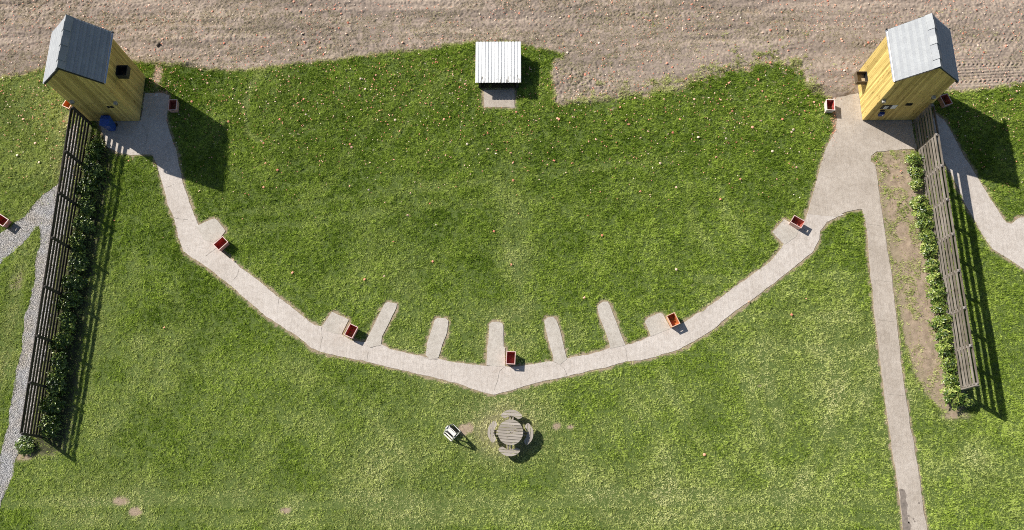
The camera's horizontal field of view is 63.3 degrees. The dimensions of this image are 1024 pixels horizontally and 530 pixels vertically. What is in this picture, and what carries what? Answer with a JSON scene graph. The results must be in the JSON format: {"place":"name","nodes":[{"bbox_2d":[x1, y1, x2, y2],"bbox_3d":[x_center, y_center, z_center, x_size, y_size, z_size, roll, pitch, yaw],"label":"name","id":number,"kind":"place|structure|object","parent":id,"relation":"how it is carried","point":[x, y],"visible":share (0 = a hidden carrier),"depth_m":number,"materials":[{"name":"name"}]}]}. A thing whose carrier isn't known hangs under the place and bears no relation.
{"place":"outdoors","nodes":[
{"label":"outdoors","id":0,"kind":"place"},
{"bbox_2d":[0,121,77,507],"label":"path","id":1,"kind":"structure","parent":0,"point":[24,227],"depth_m":41.38,"materials":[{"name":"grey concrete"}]},
{"bbox_2d":[196,218,224,241],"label":"pavement","id":2,"kind":"structure","parent":0,"point":[212,230],"depth_m":42.37,"materials":[{"name":"concrete"}]},
{"bbox_2d":[322,312,348,333],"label":"pavement","id":3,"kind":"structure","parent":0,"point":[335,323],"depth_m":40.93,"materials":[{"name":"concrete"}]},
{"bbox_2d":[366,302,396,346],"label":"pavement","id":4,"kind":"structure","parent":0,"point":[374,338],"depth_m":40.90,"materials":[{"name":"concrete"}]},
{"bbox_2d":[426,318,447,359],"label":"pavement","id":5,"kind":"structure","parent":0,"point":[438,333],"depth_m":40.69,"materials":[{"name":"concrete"}]},
{"bbox_2d":[99,93,843,394],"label":"path","id":6,"kind":"structure","parent":0,"point":[149,132],"depth_m":41.13,"materials":[{"name":"concrete"}]},
{"bbox_2d":[99,115,117,130],"bbox_3d":[-21.170,-7.402,43.578,0.486,1.005,0.608,4,74,2],"label":"wheelie bin","id":7,"kind":"object","parent":6,"relation":"on","point":[107,122],"visible":1,"depth_m":43.22,"materials":[{"name":"blue plastic"}]},
{"bbox_2d":[486,322,504,366],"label":"pavement","id":8,"kind":"structure","parent":0,"point":[495,352],"depth_m":40.53,"materials":[{"name":"concrete"}]},
{"bbox_2d":[484,89,514,107],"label":"pavement","id":9,"kind":"structure","parent":0,"point":[498,98],"depth_m":44.37,"materials":[{"name":"concrete"}]},
{"bbox_2d":[0,0,1023,529],"bbox_3d":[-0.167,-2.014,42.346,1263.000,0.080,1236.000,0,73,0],"label":"ground","id":10,"kind":"structure","parent":0,"point":[918,326],"depth_m":40.62,"materials":[{"name":"green plant"}]},
{"bbox_2d":[0,214,11,227],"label":"plastic bin","id":11,"kind":"object","parent":10,"relation":"on","point":[7,221],"visible":1,"depth_m":42.47,"materials":[{"name":"red plastic"}]},
{"bbox_2d":[13,435,33,455],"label":"laurel shrub","id":12,"kind":"object","parent":10,"relation":"on","point":[22,445],"visible":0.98,"depth_m":39.14,"materials":[{"name":"green plant"}]},
{"bbox_2d":[37,412,61,437],"bbox_3d":[-21.918,7.578,39.302,1.062,0.715,1.326,-11,74,-3],"label":"laurel shrub","id":13,"kind":"object","parent":10,"relation":"on","point":[50,424],"visible":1,"depth_m":39.22,"materials":[{"name":"green plant"}]},
{"bbox_2d":[38,396,66,414],"bbox_3d":[-21.977,6.667,39.573,1.368,0.717,0.950,-4,73,-1],"label":"laurel shrub","id":14,"kind":"object","parent":10,"relation":"on","point":[49,406],"visible":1,"depth_m":39.44,"materials":[{"name":"green plant"}]},
{"bbox_2d":[44,370,66,397],"bbox_3d":[-21.961,5.690,39.801,1.124,0.837,1.530,-10,74,-2],"label":"laurel shrub","id":15,"kind":"object","parent":10,"relation":"on","point":[56,381],"visible":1,"depth_m":39.69,"materials":[{"name":"green plant"}]},
{"bbox_2d":[20,106,91,437],"bbox_3d":[-22.403,0.078,40.910,0.167,2.104,16.440,0,73,0],"label":"slat fence","id":16,"kind":"object","parent":10,"relation":"on","point":[50,288],"visible":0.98,"depth_m":40.74,"materials":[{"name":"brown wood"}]},
{"bbox_2d":[49,350,68,373],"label":"laurel shrub","id":17,"kind":"object","parent":10,"relation":"on","point":[59,359],"visible":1,"depth_m":40.08,"materials":[{"name":"green plant"}]},
{"bbox_2d":[48,330,73,351],"bbox_3d":[-22.002,3.745,40.371,0.933,0.854,1.257,37,77,10],"label":"laurel shrub","id":18,"kind":"object","parent":10,"relation":"on","point":[57,344],"visible":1,"depth_m":40.27,"materials":[{"name":"green plant"}]},
{"bbox_2d":[57,311,76,334],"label":"laurel shrub","id":19,"kind":"object","parent":10,"relation":"on","point":[68,324],"visible":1,"depth_m":40.62,"materials":[{"name":"green plant"}]},
{"bbox_2d":[62,100,71,109],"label":"plastic bin","id":20,"kind":"object","parent":10,"relation":"on","point":[65,104],"visible":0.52,"depth_m":44.17,"materials":[{"name":"red plastic"}]},
{"bbox_2d":[55,289,83,310],"bbox_3d":[-22.018,1.802,41.047,1.483,0.664,1.079,-34,76,-9],"label":"laurel shrub","id":21,"kind":"object","parent":10,"relation":"on","point":[73,296],"visible":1,"depth_m":40.95,"materials":[{"name":"green plant"}]},
{"bbox_2d":[60,273,88,290],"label":"laurel shrub","id":22,"kind":"object","parent":10,"relation":"on","point":[70,282],"visible":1,"depth_m":41.25,"materials":[{"name":"green plant"}]},
{"bbox_2d":[68,230,87,252],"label":"laurel shrub","id":23,"kind":"object","parent":10,"relation":"on","point":[77,240],"visible":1,"depth_m":41.80,"materials":[{"name":"green plant"}]},
{"bbox_2d":[68,250,89,274],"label":"laurel shrub","id":24,"kind":"object","parent":10,"relation":"on","point":[74,263],"visible":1,"depth_m":41.52,"materials":[{"name":"green plant"}]},
{"bbox_2d":[71,215,95,233],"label":"laurel shrub","id":25,"kind":"object","parent":10,"relation":"on","point":[83,224],"visible":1,"depth_m":42.11,"materials":[{"name":"green plant"}]},
{"bbox_2d":[77,195,95,217],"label":"laurel shrub","id":26,"kind":"object","parent":10,"relation":"on","point":[86,208],"visible":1,"depth_m":42.39,"materials":[{"name":"green plant"}]},
{"bbox_2d":[73,175,101,197],"bbox_3d":[-21.986,-4.018,42.785,1.455,0.648,1.039,-44,78,-11],"label":"laurel shrub","id":27,"kind":"object","parent":10,"relation":"on","point":[92,183],"visible":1,"depth_m":42.69,"materials":[{"name":"green plant"}]},
{"bbox_2d":[77,158,106,178],"bbox_3d":[-21.760,-4.988,42.965,1.543,0.855,0.925,26,75,8],"label":"laurel shrub","id":28,"kind":"object","parent":10,"relation":"on","point":[88,167],"visible":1,"depth_m":42.86,"materials":[{"name":"green plant"}]},
{"bbox_2d":[84,137,103,162],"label":"laurel shrub","id":29,"kind":"object","parent":10,"relation":"on","point":[92,154],"visible":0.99,"depth_m":43.21,"materials":[{"name":"green plant"}]},
{"bbox_2d":[43,14,145,120],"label":"wooden tower","id":30,"kind":"structure","parent":10,"relation":"on","point":[93,72],"depth_m":40.64,"materials":[{"name":"yellow wood"}]},
{"bbox_2d":[168,99,178,112],"bbox_3d":[-17.986,-8.438,44.174,0.450,0.404,0.630,-2,73,0],"label":"plastic bin","id":31,"kind":"object","parent":10,"relation":"on","point":[173,102],"visible":1,"depth_m":44.13,"materials":[{"name":"plastic"}]},
{"bbox_2d":[213,236,229,251],"bbox_3d":[-14.659,-1.040,41.946,0.450,0.404,0.630,43,78,12],"label":"plastic bin","id":32,"kind":"object","parent":10,"relation":"on","point":[221,244],"visible":1,"depth_m":41.95,"materials":[{"name":"red plastic"}]},
{"bbox_2d":[344,323,358,338],"bbox_3d":[-7.835,3.264,40.607,0.450,0.404,0.630,24,75,7],"label":"plastic bin","id":33,"kind":"object","parent":10,"relation":"on","point":[350,328],"visible":1,"depth_m":40.67,"materials":[{"name":"red plastic"}]},
{"bbox_2d":[443,424,460,441],"bbox_3d":[-2.845,7.833,38.967,0.564,0.897,0.664,42,78,12],"label":"gun rack","id":34,"kind":"object","parent":10,"relation":"on","point":[450,431],"visible":1,"depth_m":39.01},
{"bbox_2d":[475,41,520,87],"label":"trap house","id":35,"kind":"structure","parent":10,"relation":"on","point":[498,64],"depth_m":44.04,"materials":[{"name":"white metal"}]},
{"bbox_2d":[488,410,532,455],"bbox_3d":[-0.071,7.894,39.017,1.888,0.746,1.888,-40,77,-10],"label":"picnic table","id":36,"kind":"object","parent":10,"relation":"on","point":[516,435],"visible":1,"depth_m":38.75,"materials":[{"name":"beige wood"}]},
{"bbox_2d":[506,351,515,364],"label":"plastic bin","id":37,"kind":"object","parent":10,"relation":"on","point":[510,360],"visible":1,"depth_m":40.30,"materials":[{"name":"red plastic"}]},
{"bbox_2d":[0,0,1023,224],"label":"clay shards","id":38,"kind":"object","parent":10,"relation":"on","point":[515,91],"visible":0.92,"depth_m":44.75,"materials":[{"name":"orange ceramic"}]},
{"bbox_2d":[666,312,679,327],"bbox_3d":[7.862,2.720,40.632,0.450,0.404,0.630,-23,75,-6],"label":"plastic bin","id":39,"kind":"object","parent":10,"relation":"on","point":[673,323],"visible":1,"depth_m":40.70,"materials":[{"name":"plastic"}]},
{"bbox_2d":[789,215,804,229],"bbox_3d":[14.405,-2.131,42.018,0.630,0.404,0.450,32,76,9],"label":"plastic bin","id":40,"kind":"object","parent":10,"relation":"on","point":[798,223],"visible":1,"depth_m":42.03,"materials":[{"name":"plastic"}]},
{"bbox_2d":[824,99,834,112],"bbox_3d":[16.763,-8.376,43.854,0.450,0.404,0.630,3,73,1],"label":"plastic bin","id":41,"kind":"object","parent":10,"relation":"on","point":[829,103],"visible":1,"depth_m":43.83,"materials":[{"name":"red plastic"}]},
{"bbox_2d":[854,13,958,119],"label":"wooden tower","id":42,"kind":"structure","parent":10,"relation":"on","point":[907,71],"depth_m":40.29,"materials":[{"name":"yellow wood"}]},
{"bbox_2d":[904,152,923,166],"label":"laurel shrub","id":43,"kind":"object","parent":10,"relation":"on","point":[912,157],"visible":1,"depth_m":42.64,"materials":[{"name":"green plant"}]},
{"bbox_2d":[907,166,924,179],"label":"laurel shrub","id":44,"kind":"object","parent":10,"relation":"on","point":[915,172],"visible":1,"depth_m":42.51,"materials":[{"name":"green plant"}]},
{"bbox_2d":[908,177,925,191],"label":"laurel shrub","id":45,"kind":"object","parent":10,"relation":"on","point":[918,182],"visible":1,"depth_m":42.36,"materials":[{"name":"green plant"}]},
{"bbox_2d":[909,194,928,208],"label":"laurel shrub","id":46,"kind":"object","parent":10,"relation":"on","point":[913,203],"visible":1,"depth_m":42.02,"materials":[{"name":"green plant"}]},
{"bbox_2d":[911,202,933,218],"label":"laurel shrub","id":47,"kind":"object","parent":10,"relation":"on","point":[919,213],"visible":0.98,"depth_m":41.81,"materials":[{"name":"green plant"}]},
{"bbox_2d":[915,216,935,233],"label":"laurel shrub","id":48,"kind":"object","parent":10,"relation":"on","point":[922,224],"visible":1,"depth_m":41.61,"materials":[{"name":"green plant"}]},
{"bbox_2d":[918,228,937,248],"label":"laurel shrub","id":49,"kind":"object","parent":10,"relation":"on","point":[928,236],"visible":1,"depth_m":41.40,"materials":[{"name":"green plant"}]},
{"bbox_2d":[919,242,939,259],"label":"laurel shrub","id":50,"kind":"object","parent":10,"relation":"on","point":[925,249],"visible":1,"depth_m":41.22,"materials":[{"name":"green plant"}]},
{"bbox_2d":[923,257,939,273],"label":"laurel shrub","id":51,"kind":"object","parent":10,"relation":"on","point":[932,264],"visible":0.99,"depth_m":41.09,"materials":[{"name":"green plant"}]},
{"bbox_2d":[925,272,944,287],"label":"laurel shrub","id":52,"kind":"object","parent":10,"relation":"on","point":[935,276],"visible":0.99,"depth_m":40.79,"materials":[{"name":"green plant"}]},
{"bbox_2d":[925,282,948,303],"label":"laurel shrub","id":53,"kind":"object","parent":10,"relation":"on","point":[937,292],"visible":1,"depth_m":40.45,"materials":[{"name":"green plant"}]},
{"bbox_2d":[927,313,953,331],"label":"laurel shrub","id":54,"kind":"object","parent":10,"relation":"on","point":[939,322],"visible":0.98,"depth_m":40.04,"materials":[{"name":"green plant"}]},
{"bbox_2d":[929,300,951,315],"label":"laurel shrub","id":55,"kind":"object","parent":10,"relation":"on","point":[940,308],"visible":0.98,"depth_m":40.41,"materials":[{"name":"green plant"}]},
{"bbox_2d":[933,328,955,345],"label":"laurel shrub","id":56,"kind":"object","parent":10,"relation":"on","point":[944,333],"visible":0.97,"depth_m":39.89,"materials":[{"name":"green plant"}]},
{"bbox_2d":[937,93,952,107],"bbox_3d":[22.865,-8.656,43.884,0.450,0.404,0.630,-17,74,-5],"label":"plastic bin","id":57,"kind":"object","parent":10,"relation":"on","point":[946,97],"visible":0.9,"depth_m":43.84,"materials":[{"name":"plastic"}]},
{"bbox_2d":[913,103,979,390],"bbox_3d":[21.249,-1.039,40.879,0.210,2.075,14.286,0,73,0],"label":"slat fence","id":58,"kind":"object","parent":10,"relation":"on","point":[953,273],"visible":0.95,"depth_m":40.48,"materials":[{"name":"wood"}]},
{"bbox_2d":[935,341,958,358],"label":"laurel shrub","id":59,"kind":"object","parent":10,"relation":"on","point":[941,348],"visible":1,"depth_m":39.76,"materials":[{"name":"green plant"}]},
{"bbox_2d":[938,356,959,374],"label":"laurel shrub","id":60,"kind":"object","parent":10,"relation":"on","point":[951,362],"visible":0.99,"depth_m":39.51,"materials":[{"name":"green plant"}]},
{"bbox_2d":[940,372,963,388],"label":"laurel shrub","id":61,"kind":"object","parent":10,"relation":"on","point":[950,380],"visible":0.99,"depth_m":39.34,"materials":[{"name":"green plant"}]},
{"bbox_2d":[940,384,967,410],"bbox_3d":[20.977,6.170,39.334,1.328,0.739,1.360,-22,75,-6],"label":"laurel shrub","id":62,"kind":"object","parent":10,"relation":"on","point":[958,400],"visible":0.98,"depth_m":39.16,"materials":[{"name":"green plant"}]},
{"bbox_2d":[961,395,975,407],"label":"laurel shrub","id":63,"kind":"object","parent":10,"relation":"on","point":[969,401],"visible":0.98,"depth_m":39.21,"materials":[{"name":"green plant"}]},
{"bbox_2d":[0,0,1023,104],"bbox_3d":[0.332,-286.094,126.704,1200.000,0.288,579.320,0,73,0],"label":"field","id":64,"kind":"structure","parent":0,"point":[748,47],"depth_m":45.49,"materials":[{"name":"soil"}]},
{"bbox_2d":[544,317,566,363],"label":"pavement","id":65,"kind":"structure","parent":0,"point":[554,336],"depth_m":40.60,"materials":[{"name":"concrete"}]},
{"bbox_2d":[597,302,624,347],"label":"pavement","id":66,"kind":"structure","parent":0,"point":[610,326],"depth_m":40.79,"materials":[{"name":"concrete"}]},
{"bbox_2d":[645,313,670,335],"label":"pavement","id":67,"kind":"structure","parent":0,"point":[656,324],"depth_m":40.78,"materials":[{"name":"concrete"}]},
{"bbox_2d":[773,219,798,243],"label":"pavement","id":68,"kind":"structure","parent":0,"point":[784,232],"depth_m":42.09,"materials":[{"name":"concrete"}]},
{"bbox_2d":[808,93,926,529],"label":"path","id":69,"kind":"structure","parent":0,"point":[847,180],"depth_m":42.37,"materials":[{"name":"concrete"}]},
{"bbox_2d":[933,115,1023,268],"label":"path","id":70,"kind":"structure","parent":0,"point":[1001,235],"depth_m":42.39,"materials":[{"name":"concrete"}]}
]}

